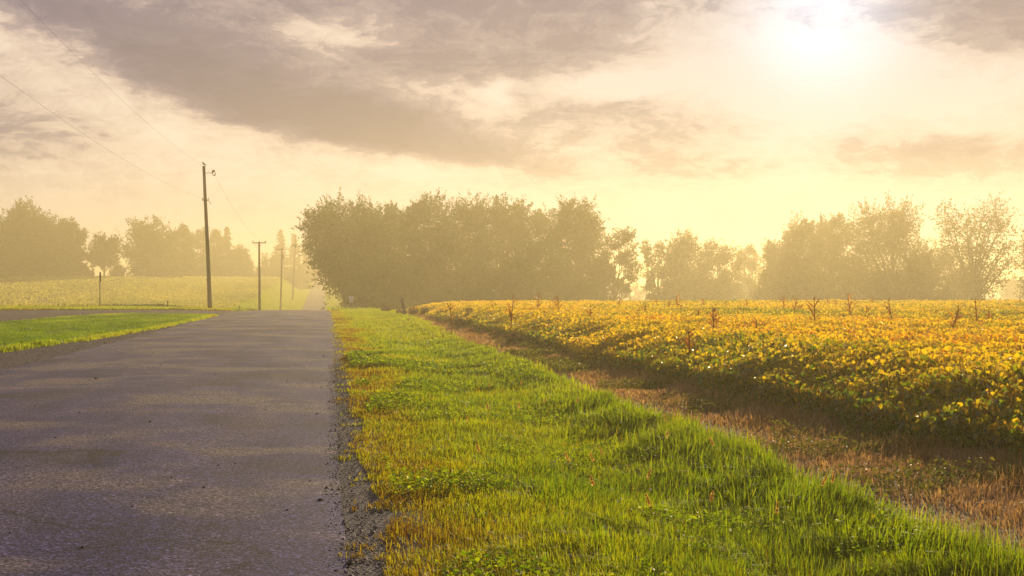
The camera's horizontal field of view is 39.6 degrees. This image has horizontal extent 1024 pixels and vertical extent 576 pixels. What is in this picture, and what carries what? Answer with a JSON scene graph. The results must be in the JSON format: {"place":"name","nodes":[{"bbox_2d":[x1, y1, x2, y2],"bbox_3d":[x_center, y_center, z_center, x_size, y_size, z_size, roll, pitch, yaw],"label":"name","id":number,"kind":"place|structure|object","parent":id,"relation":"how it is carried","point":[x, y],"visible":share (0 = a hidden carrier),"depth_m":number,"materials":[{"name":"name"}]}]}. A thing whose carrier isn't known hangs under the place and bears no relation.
{"place":"outdoors","nodes":[
{"label":"outdoors","id":0,"kind":"place"},
{"bbox_2d":[0,310,238,320],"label":"driveway","id":1,"kind":"structure","parent":0,"point":[9,315],"depth_m":91.18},
{"bbox_2d":[0,306,252,352],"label":"grass","id":2,"kind":"structure","parent":0,"point":[49,331],"depth_m":59.24,"materials":[{"name":"plant"}]},
{"bbox_2d":[0,282,345,575],"bbox_3d":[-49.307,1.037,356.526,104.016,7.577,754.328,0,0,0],"label":"road","id":3,"kind":"structure","parent":0,"point":[87,484],"depth_m":13.27,"materials":[{"name":"asphalt"}]},
{"bbox_2d":[9,331,362,565],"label":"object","id":4,"kind":"object","parent":3,"relation":"on","point":[348,563],"visible":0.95,"depth_m":13.26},
{"bbox_2d":[465,305,474,314],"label":"dry weed","id":5,"kind":"object","parent":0,"point":[466,309],"visible":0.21,"depth_m":60.15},
{"bbox_2d":[0,278,1023,575],"bbox_3d":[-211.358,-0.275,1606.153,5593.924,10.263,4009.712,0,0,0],"label":"ground","id":6,"kind":"structure","parent":0,"point":[936,510],"depth_m":11.09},
{"bbox_2d":[0,209,13,270],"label":"broadleaf tree","id":7,"kind":"object","parent":6,"relation":"on","point":[2,228],"visible":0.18,"depth_m":330.97,"materials":[{"name":"green plant"}]},
{"bbox_2d":[0,196,60,275],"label":"broadleaf tree","id":8,"kind":"object","parent":6,"relation":"on","point":[24,243],"visible":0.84,"depth_m":327.35,"materials":[{"name":"green plant"}]},
{"bbox_2d":[35,216,74,275],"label":"broadleaf tree","id":9,"kind":"object","parent":6,"relation":"on","point":[56,229],"visible":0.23,"depth_m":332.29,"materials":[{"name":"green plant"}]},
{"bbox_2d":[52,216,91,275],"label":"broadleaf tree","id":10,"kind":"object","parent":6,"relation":"on","point":[72,252],"visible":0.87,"depth_m":328.57,"materials":[{"name":"green plant"}]},
{"bbox_2d":[74,266,94,276],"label":"hedge bush","id":11,"kind":"object","parent":6,"relation":"on","point":[84,270],"visible":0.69,"depth_m":324.21,"materials":[{"name":"green plant"}]},
{"bbox_2d":[99,272,100,305],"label":"road sign","id":12,"kind":"object","parent":6,"relation":"on","point":[99,286],"visible":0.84,"depth_m":106.96,"materials":[{"name":"metal"}]},
{"bbox_2d":[80,231,121,275],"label":"broadleaf tree","id":13,"kind":"object","parent":6,"relation":"on","point":[101,254],"visible":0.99,"depth_m":325.77,"materials":[{"name":"green plant"}]},
{"bbox_2d":[0,317,210,370],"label":"gravel shoulder","id":14,"kind":"object","parent":6,"relation":"on","point":[17,360],"visible":0.56,"depth_m":35.66},
{"bbox_2d":[108,264,126,278],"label":"hedge bush","id":15,"kind":"object","parent":6,"relation":"on","point":[119,267],"visible":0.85,"depth_m":327.87,"materials":[{"name":"green plant"}]},
{"bbox_2d":[0,275,282,307],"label":"bean crop","id":16,"kind":"object","parent":6,"relation":"on","point":[193,288],"visible":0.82,"depth_m":271.12,"materials":[{"name":"plant"}]},
{"bbox_2d":[114,214,181,277],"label":"broadleaf tree","id":17,"kind":"object","parent":6,"relation":"on","point":[152,240],"visible":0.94,"depth_m":344.24,"materials":[{"name":"green plant"}]},
{"bbox_2d":[164,223,198,276],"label":"broadleaf tree","id":18,"kind":"object","parent":6,"relation":"on","point":[187,239],"visible":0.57,"depth_m":373.86,"materials":[{"name":"green plant"}]},
{"bbox_2d":[191,255,206,276],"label":"hedge bush","id":19,"kind":"object","parent":6,"relation":"on","point":[201,269],"visible":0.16,"depth_m":385.06,"materials":[{"name":"green plant"}]},
{"bbox_2d":[193,227,212,267],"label":"broadleaf tree","id":20,"kind":"object","parent":6,"relation":"on","point":[200,238],"visible":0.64,"depth_m":391.11,"materials":[{"name":"green plant"}]},
{"bbox_2d":[202,166,215,307],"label":"utility pole","id":21,"kind":"object","parent":6,"relation":"on","point":[209,293],"visible":0.96,"depth_m":105.89,"materials":[{"name":"brown wood"}]},
{"bbox_2d":[2,77,200,197],"bbox_3d":[-16.744,-6.190,59.314,0.005,1.007,93.958,0,0,-8],"label":"power line","id":22,"kind":"object","parent":21,"relation":"attached to","point":[90,138],"visible":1,"depth_m":53.08,"materials":[{"name":"metal"}]},
{"bbox_2d":[44,24,199,163],"bbox_3d":[-16.650,-8.628,59.379,0.005,0.891,94.088,0,0,-8],"label":"power line","id":23,"kind":"object","parent":21,"relation":"attached to","point":[106,85],"visible":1,"depth_m":49.60,"materials":[{"name":"metal"}]},
{"bbox_2d":[205,228,226,275],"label":"broadleaf tree","id":24,"kind":"object","parent":6,"relation":"on","point":[216,238],"visible":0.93,"depth_m":404.66,"materials":[{"name":"green plant"}]},
{"bbox_2d":[205,257,238,276],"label":"hedge bush","id":25,"kind":"object","parent":6,"relation":"on","point":[231,269],"visible":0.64,"depth_m":408.18,"materials":[{"name":"green plant"}]},
{"bbox_2d":[222,227,234,274],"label":"pine tree","id":26,"kind":"object","parent":6,"relation":"on","point":[228,251],"visible":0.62,"depth_m":415.62,"materials":[{"name":"green plant"}]},
{"bbox_2d":[229,244,252,276],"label":"broadleaf tree","id":27,"kind":"object","parent":6,"relation":"on","point":[241,258],"visible":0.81,"depth_m":425.18,"materials":[{"name":"green plant"}]},
{"bbox_2d":[121,278,379,310],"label":"grass","id":28,"kind":"structure","parent":6,"relation":"on","point":[270,294],"depth_m":334.43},
{"bbox_2d":[248,259,266,276],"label":"hedge bush","id":29,"kind":"object","parent":6,"relation":"on","point":[252,268],"visible":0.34,"depth_m":434.78,"materials":[{"name":"green plant"}]},
{"bbox_2d":[252,240,265,309],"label":"utility pole","id":30,"kind":"object","parent":6,"relation":"on","point":[259,286],"visible":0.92,"depth_m":184.89,"materials":[{"name":"brown wood"}]},
{"bbox_2d":[260,252,280,275],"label":"broadleaf tree","id":31,"kind":"object","parent":6,"relation":"on","point":[272,259],"visible":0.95,"depth_m":458.75,"materials":[{"name":"green plant"}]},
{"bbox_2d":[255,266,286,276],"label":"hedge bush","id":32,"kind":"object","parent":6,"relation":"on","point":[277,273],"visible":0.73,"depth_m":459.98,"materials":[{"name":"green plant"}]},
{"bbox_2d":[275,248,288,309],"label":"utility pole","id":33,"kind":"object","parent":6,"relation":"on","point":[282,254],"visible":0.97,"depth_m":276.86,"materials":[{"name":"brown wood"}]},
{"bbox_2d":[273,229,292,275],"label":"pine tree","id":34,"kind":"object","parent":6,"relation":"on","point":[281,241],"visible":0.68,"depth_m":473.22,"materials":[{"name":"green plant"}]},
{"bbox_2d":[292,238,295,299],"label":"utility pole","id":35,"kind":"object","parent":6,"relation":"on","point":[293,271],"visible":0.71,"depth_m":371.87,"materials":[{"name":"brown wood"}]},
{"bbox_2d":[286,233,305,270],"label":"pine tree","id":36,"kind":"object","parent":6,"relation":"on","point":[291,251],"visible":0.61,"depth_m":499.48,"materials":[{"name":"green plant"}]},
{"bbox_2d":[282,263,313,288],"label":"hedge bush","id":37,"kind":"object","parent":6,"relation":"on","point":[303,276],"visible":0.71,"depth_m":482.64,"materials":[{"name":"green plant"}]},
{"bbox_2d":[299,245,300,289],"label":"utility pole","id":38,"kind":"object","parent":6,"relation":"on","point":[299,271],"visible":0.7,"depth_m":469.88,"materials":[{"name":"brown wood"}]},
{"bbox_2d":[298,240,317,283],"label":"pine tree","id":39,"kind":"object","parent":6,"relation":"on","point":[306,264],"visible":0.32,"depth_m":539.59,"materials":[{"name":"green plant"}]},
{"bbox_2d":[311,265,319,281],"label":"pine tree","id":40,"kind":"object","parent":6,"relation":"on","point":[315,270],"visible":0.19,"depth_m":599.35,"materials":[{"name":"green plant"}]},
{"bbox_2d":[290,187,407,309],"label":"broadleaf tree","id":41,"kind":"object","parent":6,"relation":"on","point":[335,251],"visible":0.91,"depth_m":169.68,"materials":[{"name":"green plant"}]},
{"bbox_2d":[349,296,353,307],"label":"road sign","id":42,"kind":"object","parent":6,"relation":"on","point":[351,299],"visible":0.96,"depth_m":137.99,"materials":[{"name":"metal"}]},
{"bbox_2d":[336,262,395,308],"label":"bush","id":43,"kind":"object","parent":6,"relation":"on","point":[365,282],"visible":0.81,"depth_m":165.27,"materials":[{"name":"green plant"}]},
{"bbox_2d":[332,316,429,575],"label":"gravel shoulder","id":44,"kind":"object","parent":6,"relation":"on","point":[348,514],"visible":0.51,"depth_m":10.18},
{"bbox_2d":[0,326,405,575],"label":"gravel","id":45,"kind":"structure","parent":44,"relation":"on","point":[355,506],"depth_m":12.61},
{"bbox_2d":[378,304,391,310],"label":"dry weed","id":46,"kind":"object","parent":6,"relation":"on","point":[384,308],"visible":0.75,"depth_m":94.88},
{"bbox_2d":[365,200,413,302],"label":"broadleaf tree","id":47,"kind":"object","parent":6,"relation":"on","point":[393,209],"visible":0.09,"depth_m":186.26,"materials":[{"name":"green plant"}]},
{"bbox_2d":[365,249,415,309],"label":"bush","id":48,"kind":"object","parent":6,"relation":"on","point":[391,273],"visible":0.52,"depth_m":170.81,"materials":[{"name":"green plant"}]},
{"bbox_2d":[400,297,406,313],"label":"fence post","id":49,"kind":"object","parent":6,"relation":"on","point":[403,306],"visible":0.79,"depth_m":83.93,"materials":[{"name":"grey wood"}]},
{"bbox_2d":[407,305,418,314],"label":"dry weed","id":50,"kind":"object","parent":6,"relation":"on","point":[412,311],"visible":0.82,"depth_m":83.69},
{"bbox_2d":[419,305,430,314],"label":"dry weed","id":51,"kind":"object","parent":6,"relation":"on","point":[423,311],"visible":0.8,"depth_m":80.81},
{"bbox_2d":[391,187,464,306],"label":"broadleaf tree","id":52,"kind":"object","parent":6,"relation":"on","point":[425,214],"visible":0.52,"depth_m":176.58,"materials":[{"name":"green plant"}]},
{"bbox_2d":[398,247,458,307],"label":"bush","id":53,"kind":"object","parent":6,"relation":"on","point":[424,274],"visible":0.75,"depth_m":169.18,"materials":[{"name":"green plant"}]},
{"bbox_2d":[12,316,879,514],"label":"clover flowers","id":54,"kind":"object","parent":6,"relation":"on","point":[650,489],"visible":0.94,"depth_m":25.11,"materials":[{"name":"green plant"}]},
{"bbox_2d":[445,303,455,333],"bbox_3d":[-2.075,1.054,48.107,0.412,1.176,0.302,0,0,0],"label":"corn stalk","id":55,"kind":"object","parent":6,"relation":"on","point":[450,314],"visible":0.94,"depth_m":48.10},
{"bbox_2d":[452,314,470,326],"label":"dry weed","id":56,"kind":"object","parent":6,"relation":"on","point":[458,322],"visible":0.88,"depth_m":55.73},
{"bbox_2d":[429,188,503,300],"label":"broadleaf tree","id":57,"kind":"object","parent":6,"relation":"on","point":[472,225],"visible":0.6,"depth_m":180.13,"materials":[{"name":"green plant"}]},
{"bbox_2d":[450,250,509,301],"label":"bush","id":58,"kind":"object","parent":6,"relation":"on","point":[467,289],"visible":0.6,"depth_m":170.69,"materials":[{"name":"green plant"}]},
{"bbox_2d":[504,294,519,328],"bbox_3d":[0.006,0.887,42.908,0.566,1.512,0.438,0,0,0],"label":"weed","id":59,"kind":"object","parent":6,"relation":"on","point":[510,314],"visible":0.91,"depth_m":42.95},
{"bbox_2d":[503,329,525,343],"bbox_3d":[0.044,1.389,39.788,0.628,0.477,0.616,0,0,15],"label":"dry weed","id":60,"kind":"object","parent":6,"relation":"on","point":[512,338],"visible":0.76,"depth_m":39.68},
{"bbox_2d":[487,249,544,300],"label":"bush","id":61,"kind":"object","parent":6,"relation":"on","point":[515,269],"visible":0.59,"depth_m":169.25,"materials":[{"name":"green plant"}]},
{"bbox_2d":[484,192,549,299],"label":"broadleaf tree","id":62,"kind":"object","parent":6,"relation":"on","point":[514,232],"visible":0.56,"depth_m":178.86,"materials":[{"name":"green plant"}]},
{"bbox_2d":[533,293,541,306],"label":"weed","id":63,"kind":"object","parent":6,"relation":"on","point":[538,298],"visible":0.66,"depth_m":57.22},
{"bbox_2d":[526,202,572,299],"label":"broadleaf tree","id":64,"kind":"object","parent":6,"relation":"on","point":[544,223],"visible":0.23,"depth_m":188.18,"materials":[{"name":"green plant"}]},
{"bbox_2d":[552,296,565,309],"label":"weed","id":65,"kind":"object","parent":6,"relation":"on","point":[558,304],"visible":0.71,"depth_m":51.21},
{"bbox_2d":[533,250,586,300],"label":"bush","id":66,"kind":"object","parent":6,"relation":"on","point":[554,269],"visible":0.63,"depth_m":171.08,"materials":[{"name":"green plant"}]},
{"bbox_2d":[540,192,616,300],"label":"broadleaf tree","id":67,"kind":"object","parent":6,"relation":"on","point":[581,251],"visible":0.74,"depth_m":174.84,"materials":[{"name":"green plant"}]},
{"bbox_2d":[584,303,596,317],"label":"corn stalk","id":68,"kind":"object","parent":6,"relation":"on","point":[590,313],"visible":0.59,"depth_m":39.47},
{"bbox_2d":[590,474,604,517],"bbox_3d":[0.589,1.464,9.706,0.137,0.382,0.029,0,0,25],"label":"foxtail","id":69,"kind":"object","parent":6,"relation":"on","point":[593,482],"visible":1,"depth_m":9.72,"materials":[{"name":"brown plant"}]},
{"bbox_2d":[577,269,620,300],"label":"bush","id":70,"kind":"object","parent":6,"relation":"on","point":[600,295],"visible":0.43,"depth_m":173.00,"materials":[{"name":"green plant"}]},
{"bbox_2d":[596,225,642,299],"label":"broadleaf tree","id":71,"kind":"object","parent":6,"relation":"on","point":[621,259],"visible":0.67,"depth_m":181.29,"materials":[{"name":"green plant"}]},
{"bbox_2d":[609,282,654,300],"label":"bush","id":72,"kind":"object","parent":6,"relation":"on","point":[638,294],"visible":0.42,"depth_m":419.44,"materials":[{"name":"green plant"}]},
{"bbox_2d":[637,469,651,506],"bbox_3d":[0.966,1.513,10.426,0.139,0.380,0.034,0,0,-29],"label":"foxtail","id":73,"kind":"object","parent":6,"relation":"on","point":[649,473],"visible":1,"depth_m":10.44,"materials":[{"name":"brown plant"}]},
{"bbox_2d":[645,493,661,544],"bbox_3d":[0.894,1.486,8.944,0.141,0.381,0.025,0,0,41],"label":"foxtail","id":74,"kind":"object","parent":6,"relation":"on","point":[648,500],"visible":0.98,"depth_m":8.97,"materials":[{"name":"beige plant"}]},
{"bbox_2d":[636,239,673,299],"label":"broadleaf tree","id":75,"kind":"object","parent":6,"relation":"on","point":[659,272],"visible":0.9,"depth_m":211.64,"materials":[{"name":"green plant"}]},
{"bbox_2d":[673,294,681,307],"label":"corn stalk","id":76,"kind":"object","parent":6,"relation":"on","point":[676,296],"visible":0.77,"depth_m":55.98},
{"bbox_2d":[655,269,707,299],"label":"bush","id":77,"kind":"object","parent":6,"relation":"on","point":[668,292],"visible":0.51,"depth_m":208.85,"materials":[{"name":"green plant"}]},
{"bbox_2d":[654,227,721,299],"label":"broadleaf tree","id":78,"kind":"object","parent":6,"relation":"on","point":[684,251],"visible":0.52,"depth_m":214.56,"materials":[{"name":"green plant"}]},
{"bbox_2d":[678,326,700,354],"bbox_3d":[3.003,1.139,23.985,0.388,1.022,0.266,0,0,0],"label":"corn stalk","id":79,"kind":"object","parent":6,"relation":"on","point":[687,342],"visible":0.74,"depth_m":23.96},
{"bbox_2d":[705,491,713,535],"bbox_3d":[1.311,1.540,9.508,0.035,0.362,0.138,0,0,42],"label":"foxtail","id":80,"kind":"object","parent":6,"relation":"on","point":[711,496],"visible":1,"depth_m":9.53,"materials":[{"name":"beige plant"}]},
{"bbox_2d":[704,306,719,327],"bbox_3d":[4.603,1.011,32.549,0.495,1.260,0.405,0,0,0],"label":"corn stalk","id":81,"kind":"object","parent":6,"relation":"on","point":[713,316],"visible":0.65,"depth_m":32.53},
{"bbox_2d":[402,310,1023,562],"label":"dry weeds","id":82,"kind":"object","parent":6,"relation":"on","point":[914,460],"visible":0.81,"depth_m":13.84,"materials":[{"name":"brown plant"}]},
{"bbox_2d":[406,299,1023,461],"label":"bean crop","id":83,"kind":"object","parent":6,"relation":"on","point":[857,359],"visible":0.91,"depth_m":22.18,"materials":[{"name":"yellow plant"}]},
{"bbox_2d":[698,237,745,295],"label":"broadleaf tree","id":84,"kind":"object","parent":6,"relation":"on","point":[725,272],"visible":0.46,"depth_m":223.27,"materials":[{"name":"green plant"}]},
{"bbox_2d":[704,275,746,299],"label":"bush","id":85,"kind":"object","parent":6,"relation":"on","point":[723,290],"visible":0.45,"depth_m":212.78,"materials":[{"name":"green plant"}]},
{"bbox_2d":[733,243,762,299],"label":"broadleaf tree","id":86,"kind":"object","parent":6,"relation":"on","point":[750,264],"visible":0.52,"depth_m":260.99,"materials":[{"name":"green plant"}]},
{"bbox_2d":[752,317,760,328],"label":"plant","id":87,"kind":"object","parent":6,"relation":"on","point":[754,323],"visible":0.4,"depth_m":29.31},
{"bbox_2d":[747,269,795,299],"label":"bush","id":88,"kind":"object","parent":6,"relation":"on","point":[768,289],"visible":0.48,"depth_m":207.12,"materials":[{"name":"green plant"}]},
{"bbox_2d":[772,501,778,543],"bbox_3d":[1.730,1.562,9.365,0.027,0.317,0.141,0,0,34],"label":"foxtail","id":89,"kind":"object","parent":6,"relation":"on","point":[776,508],"visible":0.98,"depth_m":9.39,"materials":[{"name":"beige plant"}]},
{"bbox_2d":[757,232,802,299],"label":"broadleaf tree","id":90,"kind":"object","parent":6,"relation":"on","point":[768,256],"visible":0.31,"depth_m":212.56,"materials":[{"name":"green plant"}]},
{"bbox_2d":[779,295,787,307],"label":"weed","id":91,"kind":"object","parent":6,"relation":"on","point":[783,301],"visible":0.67,"depth_m":60.14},
{"bbox_2d":[767,210,838,295],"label":"broadleaf tree","id":92,"kind":"object","parent":6,"relation":"on","point":[811,255],"visible":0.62,"depth_m":208.59,"materials":[{"name":"green plant"}]},
{"bbox_2d":[779,265,836,300],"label":"bush","id":93,"kind":"object","parent":6,"relation":"on","point":[810,286],"visible":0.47,"depth_m":203.00,"materials":[{"name":"green plant"}]},
{"bbox_2d":[805,296,824,319],"bbox_3d":[7.999,0.886,37.613,0.548,1.464,0.236,0,0,0],"label":"corn stalk","id":94,"kind":"object","parent":6,"relation":"on","point":[812,312],"visible":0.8,"depth_m":37.65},
{"bbox_2d":[810,476,827,511],"bbox_3d":[2.135,1.493,9.934,0.141,0.372,0.035,0,0,6],"label":"foxtail","id":95,"kind":"object","parent":6,"relation":"on","point":[824,480],"visible":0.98,"depth_m":9.93,"materials":[{"name":"beige plant"}]},
{"bbox_2d":[809,212,855,299],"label":"broadleaf tree","id":96,"kind":"object","parent":6,"relation":"on","point":[832,234],"visible":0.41,"depth_m":214.46,"materials":[{"name":"green plant"}]},
{"bbox_2d":[841,292,857,311],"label":"corn stalk","id":97,"kind":"object","parent":6,"relation":"on","point":[849,305],"visible":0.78,"depth_m":47.22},
{"bbox_2d":[824,260,885,300],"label":"bush","id":98,"kind":"object","parent":6,"relation":"on","point":[848,283],"visible":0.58,"depth_m":198.87,"materials":[{"name":"green plant"}]},
{"bbox_2d":[884,296,897,314],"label":"corn stalk","id":99,"kind":"object","parent":6,"relation":"on","point":[889,310],"visible":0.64,"depth_m":42.86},
{"bbox_2d":[837,190,947,299],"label":"broadleaf tree","id":100,"kind":"object","parent":6,"relation":"on","point":[892,238],"visible":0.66,"depth_m":199.80,"materials":[{"name":"green plant"}]},
{"bbox_2d":[866,268,926,300],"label":"bush","id":101,"kind":"object","parent":6,"relation":"on","point":[902,286],"visible":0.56,"depth_m":197.37,"materials":[{"name":"green plant"}]},
{"bbox_2d":[901,243,960,299],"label":"broadleaf tree","id":102,"kind":"object","parent":6,"relation":"on","point":[931,294],"visible":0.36,"depth_m":204.46,"materials":[{"name":"green plant"}]},
{"bbox_2d":[944,310,964,326],"bbox_3d":[10.074,1.046,32.411,0.506,1.194,0.215,0,0,18],"label":"corn stalk","id":103,"kind":"object","parent":6,"relation":"on","point":[955,320],"visible":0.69,"depth_m":32.42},
{"bbox_2d":[933,269,986,300],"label":"bush","id":104,"kind":"object","parent":6,"relation":"on","point":[967,292],"visible":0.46,"depth_m":189.34,"materials":[{"name":"green plant"}]},
{"bbox_2d":[924,191,1023,299],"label":"broadleaf tree","id":105,"kind":"object","parent":6,"relation":"on","point":[979,251],"visible":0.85,"depth_m":190.23,"materials":[{"name":"green plant"}]},
{"bbox_2d":[967,299,985,320],"bbox_3d":[11.923,0.921,36.446,0.501,1.417,0.259,0,0,31],"label":"corn stalk","id":106,"kind":"object","parent":6,"relation":"on","point":[975,308],"visible":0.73,"depth_m":36.48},
{"bbox_2d":[984,309,995,319],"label":"plant","id":107,"kind":"object","parent":6,"relation":"on","point":[987,314],"visible":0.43,"depth_m":37.63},
{"bbox_2d":[999,275,1023,299],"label":"tree","id":108,"kind":"object","parent":6,"relation":"on","point":[1009,291],"visible":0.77,"depth_m":427.88,"materials":[{"name":"green plant"}]},
{"bbox_2d":[1009,224,1023,298],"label":"broadleaf tree","id":109,"kind":"object","parent":6,"relation":"on","point":[1020,280],"visible":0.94,"depth_m":196.12,"materials":[{"name":"green plant"}]},
{"bbox_2d":[0,0,1023,288],"label":"sky","id":110,"kind":"structure","parent":0,"point":[719,119],"materials":[{"name":"beige"}]},
{"bbox_2d":[327,309,1023,575],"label":"grass","id":111,"kind":"structure","parent":0,"point":[852,527],"depth_m":11.20,"materials":[{"name":"plant"}]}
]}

